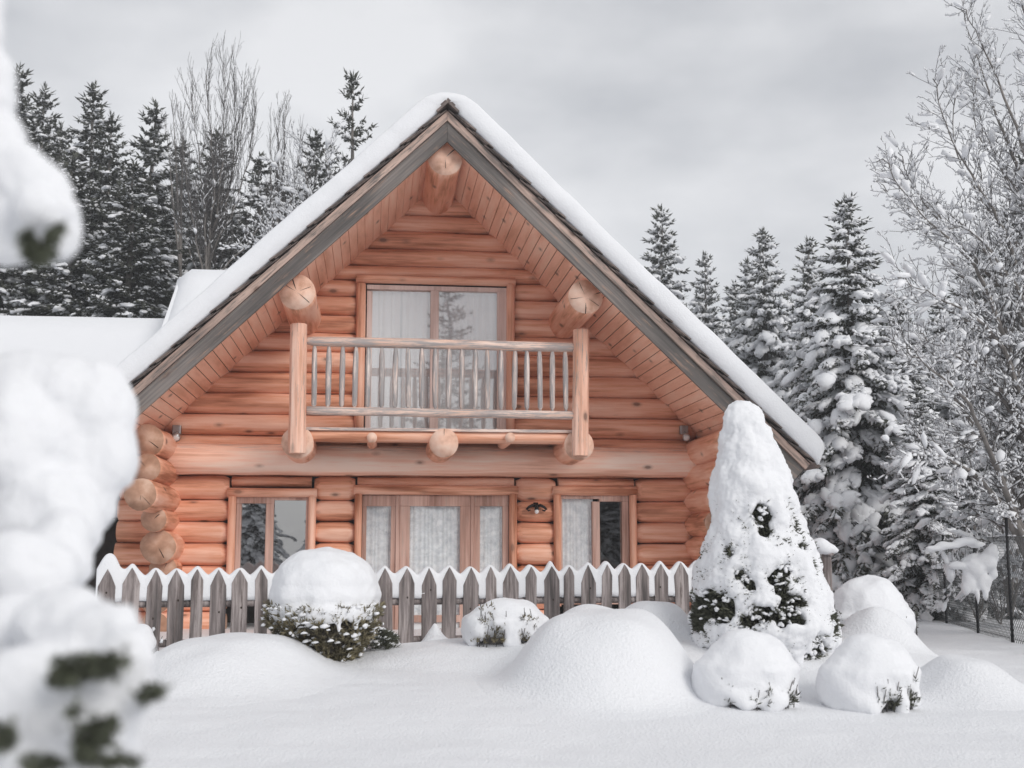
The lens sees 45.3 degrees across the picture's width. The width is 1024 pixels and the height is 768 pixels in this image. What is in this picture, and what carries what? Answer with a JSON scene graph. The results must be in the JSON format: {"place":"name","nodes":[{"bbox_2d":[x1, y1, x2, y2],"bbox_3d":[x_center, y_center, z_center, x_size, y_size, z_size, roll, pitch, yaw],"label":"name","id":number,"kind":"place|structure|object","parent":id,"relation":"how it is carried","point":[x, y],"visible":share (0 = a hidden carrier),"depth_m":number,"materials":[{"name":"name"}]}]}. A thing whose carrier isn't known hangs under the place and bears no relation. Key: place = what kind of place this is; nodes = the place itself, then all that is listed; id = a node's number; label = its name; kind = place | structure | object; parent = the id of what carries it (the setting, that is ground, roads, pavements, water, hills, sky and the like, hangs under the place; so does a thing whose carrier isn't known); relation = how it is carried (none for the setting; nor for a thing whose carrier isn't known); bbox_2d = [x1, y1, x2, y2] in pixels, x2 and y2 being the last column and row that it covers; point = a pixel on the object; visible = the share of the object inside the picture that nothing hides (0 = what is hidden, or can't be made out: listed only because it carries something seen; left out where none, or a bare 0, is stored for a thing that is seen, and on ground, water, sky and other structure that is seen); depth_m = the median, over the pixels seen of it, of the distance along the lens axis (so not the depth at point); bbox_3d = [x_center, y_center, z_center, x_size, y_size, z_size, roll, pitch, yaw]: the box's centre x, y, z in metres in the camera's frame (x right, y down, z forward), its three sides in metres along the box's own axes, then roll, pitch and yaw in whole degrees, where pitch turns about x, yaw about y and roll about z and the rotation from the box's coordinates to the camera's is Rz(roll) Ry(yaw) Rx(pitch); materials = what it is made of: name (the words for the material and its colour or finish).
{"place":"outdoors","nodes":[
{"label":"outdoors","id":0,"kind":"place"},
{"bbox_2d":[3,0,1023,422],"label":"sky","id":1,"kind":"structure","parent":0,"point":[736,118],"materials":[{"name":"grey"}]},
{"bbox_2d":[135,618,1023,767],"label":"snowy ground","id":2,"kind":"structure","parent":0,"point":[425,704],"depth_m":9.08,"materials":[{"name":"white snow"}]},
{"bbox_2d":[0,262,44,315],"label":"spruce tree","id":3,"kind":"object","parent":2,"relation":"on","point":[9,291],"visible":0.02,"depth_m":30.33,"materials":[{"name":"green plant"}]},
{"bbox_2d":[0,61,50,314],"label":"spruce tree","id":4,"kind":"object","parent":2,"relation":"on","point":[22,112],"visible":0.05,"depth_m":34.28,"materials":[{"name":"green plant"}]},
{"bbox_2d":[18,81,69,273],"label":"spruce tree","id":5,"kind":"object","parent":2,"relation":"on","point":[41,120],"visible":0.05,"depth_m":36.27,"materials":[{"name":"green plant"}]},
{"bbox_2d":[3,151,111,316],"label":"spruce tree","id":6,"kind":"object","parent":2,"relation":"on","point":[63,279],"visible":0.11,"depth_m":29.34,"materials":[{"name":"green plant"}]},
{"bbox_2d":[38,121,78,180],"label":"spruce tree","id":7,"kind":"object","parent":2,"relation":"on","point":[54,155],"visible":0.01,"depth_m":38.26,"materials":[{"name":"green plant"}]},
{"bbox_2d":[18,80,146,314],"bbox_3d":[-10.995,-0.777,31.660,5.905,14.653,5.874,7,-11,-43],"label":"spruce tree","id":8,"kind":"object","parent":2,"relation":"on","point":[94,116],"visible":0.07,"depth_m":32.00,"materials":[{"name":"green plant"}]},
{"bbox_2d":[0,0,174,767],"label":"young spruce","id":9,"kind":"object","parent":2,"relation":"on","point":[80,687],"visible":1,"depth_m":2.15,"materials":[{"name":"white"}]},
{"bbox_2d":[54,109,153,316],"bbox_3d":[-10.225,0.030,30.260,5.281,14.187,5.343,4,-9,-28],"label":"spruce tree","id":10,"kind":"object","parent":2,"relation":"on","point":[104,178],"visible":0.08,"depth_m":30.76,"materials":[{"name":"green plant"}]},
{"bbox_2d":[66,157,183,317],"bbox_3d":[-8.883,0.581,28.179,6.147,12.111,6.219,1,-8,-9],"label":"spruce tree","id":11,"kind":"object","parent":2,"relation":"on","point":[133,301],"visible":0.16,"depth_m":28.43,"materials":[{"name":"green plant"}]},
{"bbox_2d":[142,624,165,651],"bbox_3d":[-3.683,2.565,12.166,0.531,0.437,0.400,0,-8,0],"label":"bush","id":12,"kind":"object","parent":2,"relation":"on","point":[148,629],"visible":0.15,"depth_m":12.15,"materials":[{"name":"white plant"}]},
{"bbox_2d":[114,97,195,307],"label":"spruce tree","id":13,"kind":"object","parent":2,"relation":"on","point":[153,154],"visible":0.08,"depth_m":32.85,"materials":[{"name":"green plant"}]},
{"bbox_2d":[160,89,190,276],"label":"bare tree","id":14,"kind":"object","parent":2,"relation":"on","point":[179,246],"visible":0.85,"depth_m":31.87,"materials":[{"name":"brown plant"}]},
{"bbox_2d":[153,136,201,304],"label":"spruce tree","id":15,"kind":"object","parent":2,"relation":"on","point":[169,235],"visible":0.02,"depth_m":41.15,"materials":[{"name":"green plant"}]},
{"bbox_2d":[0,269,366,591],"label":"snowy wing","id":16,"kind":"structure","parent":2,"relation":"on","point":[114,341],"depth_m":21.79,"materials":[{"name":"white snow"}]},
{"bbox_2d":[168,127,264,272],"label":"spruce tree","id":17,"kind":"object","parent":2,"relation":"on","point":[187,265],"visible":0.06,"depth_m":36.77,"materials":[{"name":"green plant"}]},
{"bbox_2d":[165,30,281,269],"bbox_3d":[-6.431,-4.731,27.154,2.383,7.034,1.836,4,-9,-26],"label":"bare tree","id":18,"kind":"object","parent":2,"relation":"on","point":[209,209],"visible":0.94,"depth_m":26.81,"materials":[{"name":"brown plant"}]},
{"bbox_2d":[218,151,275,269],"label":"spruce tree","id":19,"kind":"object","parent":2,"relation":"on","point":[259,164],"visible":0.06,"depth_m":34.83,"materials":[{"name":"green plant"}]},
{"bbox_2d":[149,632,360,706],"bbox_3d":[-2.610,2.601,11.252,3.163,0.588,4.180,0,-8,0],"label":"snow mound","id":20,"kind":"object","parent":2,"relation":"on","point":[230,669],"visible":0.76,"depth_m":10.49,"materials":[{"name":"white snow"}]},
{"bbox_2d":[251,184,304,244],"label":"spruce tree","id":21,"kind":"object","parent":2,"relation":"on","point":[260,236],"depth_m":31.77,"materials":[{"name":"green plant"}]},
{"bbox_2d":[217,120,348,260],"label":"bare tree","id":22,"kind":"object","parent":2,"relation":"on","point":[295,191],"visible":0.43,"depth_m":26.31,"materials":[{"name":"grey plant"}]},
{"bbox_2d":[264,93,313,227],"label":"bare tree","id":23,"kind":"object","parent":2,"relation":"on","point":[278,220],"visible":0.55,"depth_m":29.01,"materials":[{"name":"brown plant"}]},
{"bbox_2d":[271,127,336,226],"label":"spruce tree","id":24,"kind":"object","parent":2,"relation":"on","point":[316,143],"visible":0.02,"depth_m":37.10,"materials":[{"name":"green plant"}]},
{"bbox_2d":[260,547,385,662],"bbox_3d":[-1.844,2.178,12.023,1.260,1.157,1.252,0,-8,0],"label":"ball shrub","id":25,"kind":"object","parent":2,"relation":"on","point":[324,601],"visible":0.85,"depth_m":11.62,"materials":[{"name":"green plant"}]},
{"bbox_2d":[320,67,378,187],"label":"spruce tree","id":26,"kind":"object","parent":2,"relation":"on","point":[353,82],"visible":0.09,"depth_m":27.99,"materials":[{"name":"green plant"}]},
{"bbox_2d":[365,626,400,648],"bbox_3d":[-1.424,2.540,12.363,0.660,0.271,0.572,0,-8,0],"label":"bush","id":27,"kind":"object","parent":2,"relation":"on","point":[385,638],"visible":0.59,"depth_m":12.26,"materials":[{"name":"green plant"}]},
{"bbox_2d":[96,553,695,650],"bbox_3d":[-1.022,2.603,14.037,7.165,1.325,0.129,2,-8,-15],"label":"picket fence","id":28,"kind":"object","parent":2,"relation":"on","point":[239,591],"visible":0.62,"depth_m":13.98,"materials":[{"name":"grey wood"}]},
{"bbox_2d":[421,623,447,641],"bbox_3d":[-0.826,2.743,13.049,0.435,0.388,0.608,0,-8,0],"label":"snow mound","id":29,"kind":"object","parent":2,"relation":"on","point":[434,632],"visible":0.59,"depth_m":12.92,"materials":[{"name":"white snow"}]},
{"bbox_2d":[114,92,824,631],"bbox_3d":[-1.457,0.585,21.113,10.016,7.527,10.960,1,-8,-6],"label":"log cabin","id":30,"kind":"object","parent":2,"relation":"on","point":[524,340],"visible":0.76,"depth_m":17.39,"materials":[{"name":"brown wood"}]},
{"bbox_2d":[172,425,181,441],"bbox_3d":[-4.711,0.693,17.225,0.132,0.240,0.218,1,-8,-6],"label":"floodlight","id":31,"kind":"object","parent":30,"relation":"attached to","point":[176,431],"visible":0.95,"depth_m":17.24,"materials":[{"name":"grey metal"}]},
{"bbox_2d":[226,488,316,573],"bbox_3d":[-3.399,2.301,17.336,1.250,1.655,0.265,1,-8,-6],"label":"casement window","id":32,"kind":"structure","parent":30,"relation":"in","point":[241,496],"depth_m":17.32,"materials":[{"name":"brown wood"}]},
{"bbox_2d":[354,274,515,428],"bbox_3d":[-1.123,-0.413,17.973,2.344,2.344,0.287,1,-8,-6],"label":"balcony door","id":33,"kind":"structure","parent":30,"relation":"in","point":[393,311],"depth_m":18.03,"materials":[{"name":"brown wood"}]},
{"bbox_2d":[354,485,518,629],"bbox_3d":[-1.093,2.672,17.552,2.363,2.431,0.277,1,-8,-6],"label":"front door","id":34,"kind":"structure","parent":30,"relation":"in","point":[417,527],"depth_m":17.64,"materials":[{"name":"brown wood"}]},
{"bbox_2d":[526,502,546,513],"bbox_3d":[0.351,1.795,17.740,0.325,0.171,0.160,1,-8,-6],"label":"wall lamp","id":35,"kind":"object","parent":30,"relation":"attached to","point":[536,505],"visible":1,"depth_m":17.70,"materials":[{"name":"black metal"}]},
{"bbox_2d":[552,486,637,605],"bbox_3d":[1.202,2.356,17.852,1.245,1.730,0.264,1,-8,-6],"label":"casement window","id":36,"kind":"structure","parent":30,"relation":"in","point":[576,517],"depth_m":17.88,"materials":[{"name":"brown wood"}]},
{"bbox_2d":[679,425,690,440],"bbox_3d":[2.546,0.726,18.048,0.132,0.240,0.218,1,-8,-6],"label":"floodlight","id":37,"kind":"object","parent":30,"relation":"attached to","point":[683,432],"visible":1,"depth_m":18.05,"materials":[{"name":"grey metal"}]},
{"bbox_2d":[461,595,548,646],"bbox_3d":[-0.069,2.415,12.382,0.896,0.585,0.864,0,-8,0],"label":"snowy shrub","id":38,"kind":"object","parent":2,"relation":"on","point":[507,622],"visible":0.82,"depth_m":12.09,"materials":[{"name":"white snow"}]},
{"bbox_2d":[476,604,715,719],"bbox_3d":[0.807,2.437,10.871,2.924,0.909,3.610,0,-8,0],"label":"snow mound","id":39,"kind":"object","parent":2,"relation":"on","point":[592,661],"visible":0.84,"depth_m":10.14,"materials":[{"name":"white snow"}]},
{"bbox_2d":[625,601,691,641],"bbox_3d":[1.458,2.595,12.767,1.619,0.675,1.900,0,-8,0],"label":"snow mound","id":40,"kind":"object","parent":2,"relation":"on","point":[672,617],"visible":0.32,"depth_m":12.47,"materials":[{"name":"white snow"}]},
{"bbox_2d":[640,204,704,323],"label":"spruce tree","id":41,"kind":"object","parent":2,"relation":"on","point":[660,269],"visible":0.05,"depth_m":36.70,"materials":[{"name":"green plant"}]},
{"bbox_2d":[688,251,733,345],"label":"spruce tree","id":42,"kind":"object","parent":2,"relation":"on","point":[706,315],"visible":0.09,"depth_m":38.57,"materials":[{"name":"green plant"}]},
{"bbox_2d":[716,280,742,348],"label":"spruce tree","id":43,"kind":"object","parent":2,"relation":"on","point":[731,297],"visible":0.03,"depth_m":40.63,"materials":[{"name":"green plant"}]},
{"bbox_2d":[691,628,800,711],"bbox_3d":[1.954,2.404,10.255,0.904,0.712,0.880,0,-8,0],"label":"snowy shrub","id":44,"kind":"object","parent":2,"relation":"on","point":[744,669],"visible":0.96,"depth_m":9.96,"materials":[{"name":"white snow"}]},
{"bbox_2d":[723,256,777,364],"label":"spruce tree","id":45,"kind":"object","parent":2,"relation":"on","point":[745,266],"visible":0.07,"depth_m":35.61,"materials":[{"name":"green plant"}]},
{"bbox_2d":[724,227,795,400],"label":"spruce tree","id":46,"kind":"object","parent":2,"relation":"on","point":[760,322],"visible":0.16,"depth_m":34.29,"materials":[{"name":"green plant"}]},
{"bbox_2d":[687,400,844,663],"bbox_3d":[2.496,1.570,12.196,1.546,2.846,1.454,0,-8,0],"label":"topiary spruce","id":47,"kind":"object","parent":2,"relation":"on","point":[757,565],"visible":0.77,"depth_m":11.81,"materials":[{"name":"white"}]},
{"bbox_2d":[772,295,798,359],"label":"spruce tree","id":48,"kind":"object","parent":2,"relation":"on","point":[786,297],"visible":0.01,"depth_m":36.48,"materials":[{"name":"green plant"}]},
{"bbox_2d":[766,235,839,502],"bbox_3d":[7.774,1.704,30.868,4.240,11.316,4.534,2,-8,-17],"label":"spruce tree","id":49,"kind":"object","parent":2,"relation":"on","point":[804,313],"visible":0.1,"depth_m":31.40,"materials":[{"name":"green plant"}]},
{"bbox_2d":[814,538,838,591],"bbox_3d":[3.730,2.516,14.595,0.350,1.361,0.253,0,-8,0],"label":"garden post","id":50,"kind":"object","parent":2,"relation":"on","point":[826,550],"visible":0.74,"depth_m":14.59,"materials":[{"name":"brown wood"}]},
{"bbox_2d":[816,633,921,713],"bbox_3d":[2.979,2.429,10.255,0.866,0.686,0.848,0,-8,0],"label":"snowy shrub","id":51,"kind":"object","parent":2,"relation":"on","point":[867,673],"visible":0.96,"depth_m":9.98,"materials":[{"name":"white snow"}]},
{"bbox_2d":[780,192,967,601],"bbox_3d":[7.099,1.393,25.271,5.377,10.928,5.654,-6,-10,37],"label":"spruce tree","id":52,"kind":"object","parent":2,"relation":"on","point":[853,418],"visible":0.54,"depth_m":24.48,"materials":[{"name":"white plant"}]},
{"bbox_2d":[834,574,918,634],"bbox_3d":[4.070,2.669,13.970,1.097,0.990,0.998,0,-8,0],"label":"snowy shrub","id":53,"kind":"object","parent":2,"relation":"on","point":[852,596],"visible":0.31,"depth_m":13.73,"materials":[{"name":"white snow"}]},
{"bbox_2d":[841,607,937,656],"bbox_3d":[3.870,2.682,12.957,1.614,0.667,1.900,0,-8,0],"label":"snow mound","id":54,"kind":"object","parent":2,"relation":"on","point":[883,622],"visible":0.52,"depth_m":12.60,"materials":[{"name":"white snow"}]},
{"bbox_2d":[876,293,961,499],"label":"spruce tree","id":55,"kind":"object","parent":2,"relation":"on","point":[911,379],"visible":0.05,"depth_m":26.91,"materials":[{"name":"green plant"}]},
{"bbox_2d":[915,294,953,411],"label":"spruce tree","id":56,"kind":"object","parent":2,"relation":"on","point":[933,330],"visible":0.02,"depth_m":31.41,"materials":[{"name":"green plant"}]},
{"bbox_2d":[851,0,1023,557],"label":"bare tree","id":57,"kind":"object","parent":2,"relation":"on","point":[1004,367],"visible":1,"depth_m":16.27,"materials":[{"name":"grey plant"}]},
{"bbox_2d":[856,378,1023,621],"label":"spruce tree","id":58,"kind":"object","parent":2,"relation":"on","point":[909,583],"visible":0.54,"depth_m":21.53,"materials":[{"name":"white plant"}]},
{"bbox_2d":[913,523,998,582],"bbox_3d":[7.745,3.220,21.658,1.462,1.842,1.522,2,-8,-16],"label":"brush","id":59,"kind":"object","parent":2,"relation":"on","point":[932,532],"visible":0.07,"depth_m":21.34,"materials":[{"name":"grey plant"}]},
{"bbox_2d":[914,432,1023,615],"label":"bent bush","id":60,"kind":"object","parent":2,"relation":"on","point":[979,572],"visible":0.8,"depth_m":16.55,"materials":[{"name":"white plant"}]},
{"bbox_2d":[920,238,1018,507],"bbox_3d":[10.938,1.873,28.275,6.081,10.711,6.395,-1,-8,8],"label":"spruce tree","id":61,"kind":"object","parent":2,"relation":"on","point":[944,413],"visible":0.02,"depth_m":28.40,"materials":[{"name":"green plant"}]},
{"bbox_2d":[929,518,1010,617],"bbox_3d":[7.915,3.006,20.849,1.701,2.041,1.389,0,-8,0],"label":"brush","id":62,"kind":"object","parent":2,"relation":"on","point":[933,526],"visible":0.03,"depth_m":20.68,"materials":[{"name":"grey plant"}]},
{"bbox_2d":[919,654,1023,710],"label":"snow mound","id":63,"kind":"object","parent":2,"relation":"on","point":[954,680],"visible":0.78,"depth_m":10.34,"materials":[{"name":"white snow"}]},
{"bbox_2d":[948,402,994,537],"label":"spruce tree","id":64,"kind":"object","parent":2,"relation":"on","point":[969,509],"visible":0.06,"depth_m":24.77,"materials":[{"name":"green plant"}]},
{"bbox_2d":[932,513,1023,643],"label":"wire fence","id":65,"kind":"object","parent":2,"relation":"on","point":[976,612],"visible":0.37,"depth_m":16.57,"materials":[{"name":"black metal"}]},
{"bbox_2d":[937,508,1019,624],"bbox_3d":[7.853,2.932,19.876,1.833,1.904,1.559,1,-8,-9],"label":"brush","id":66,"kind":"object","parent":2,"relation":"on","point":[992,591],"visible":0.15,"depth_m":19.75,"materials":[{"name":"grey plant"}]},
{"bbox_2d":[961,413,1023,618],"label":"spruce tree","id":67,"kind":"object","parent":2,"relation":"on","point":[971,527],"visible":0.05,"depth_m":22.58,"materials":[{"name":"green plant"}]},
{"bbox_2d":[976,518,1023,618],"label":"brush","id":68,"kind":"object","parent":2,"relation":"on","point":[1004,572],"visible":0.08,"depth_m":18.84,"materials":[{"name":"grey plant"}]},
{"bbox_2d":[981,507,1023,601],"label":"brush","id":69,"kind":"object","parent":2,"relation":"on","point":[997,529],"visible":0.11,"depth_m":18.58,"materials":[{"name":"grey plant"}]},
{"bbox_2d":[995,154,1023,303],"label":"spruce tree","id":70,"kind":"object","parent":2,"relation":"on","point":[1021,163],"visible":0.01,"depth_m":30.95,"materials":[{"name":"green plant"}]}
]}

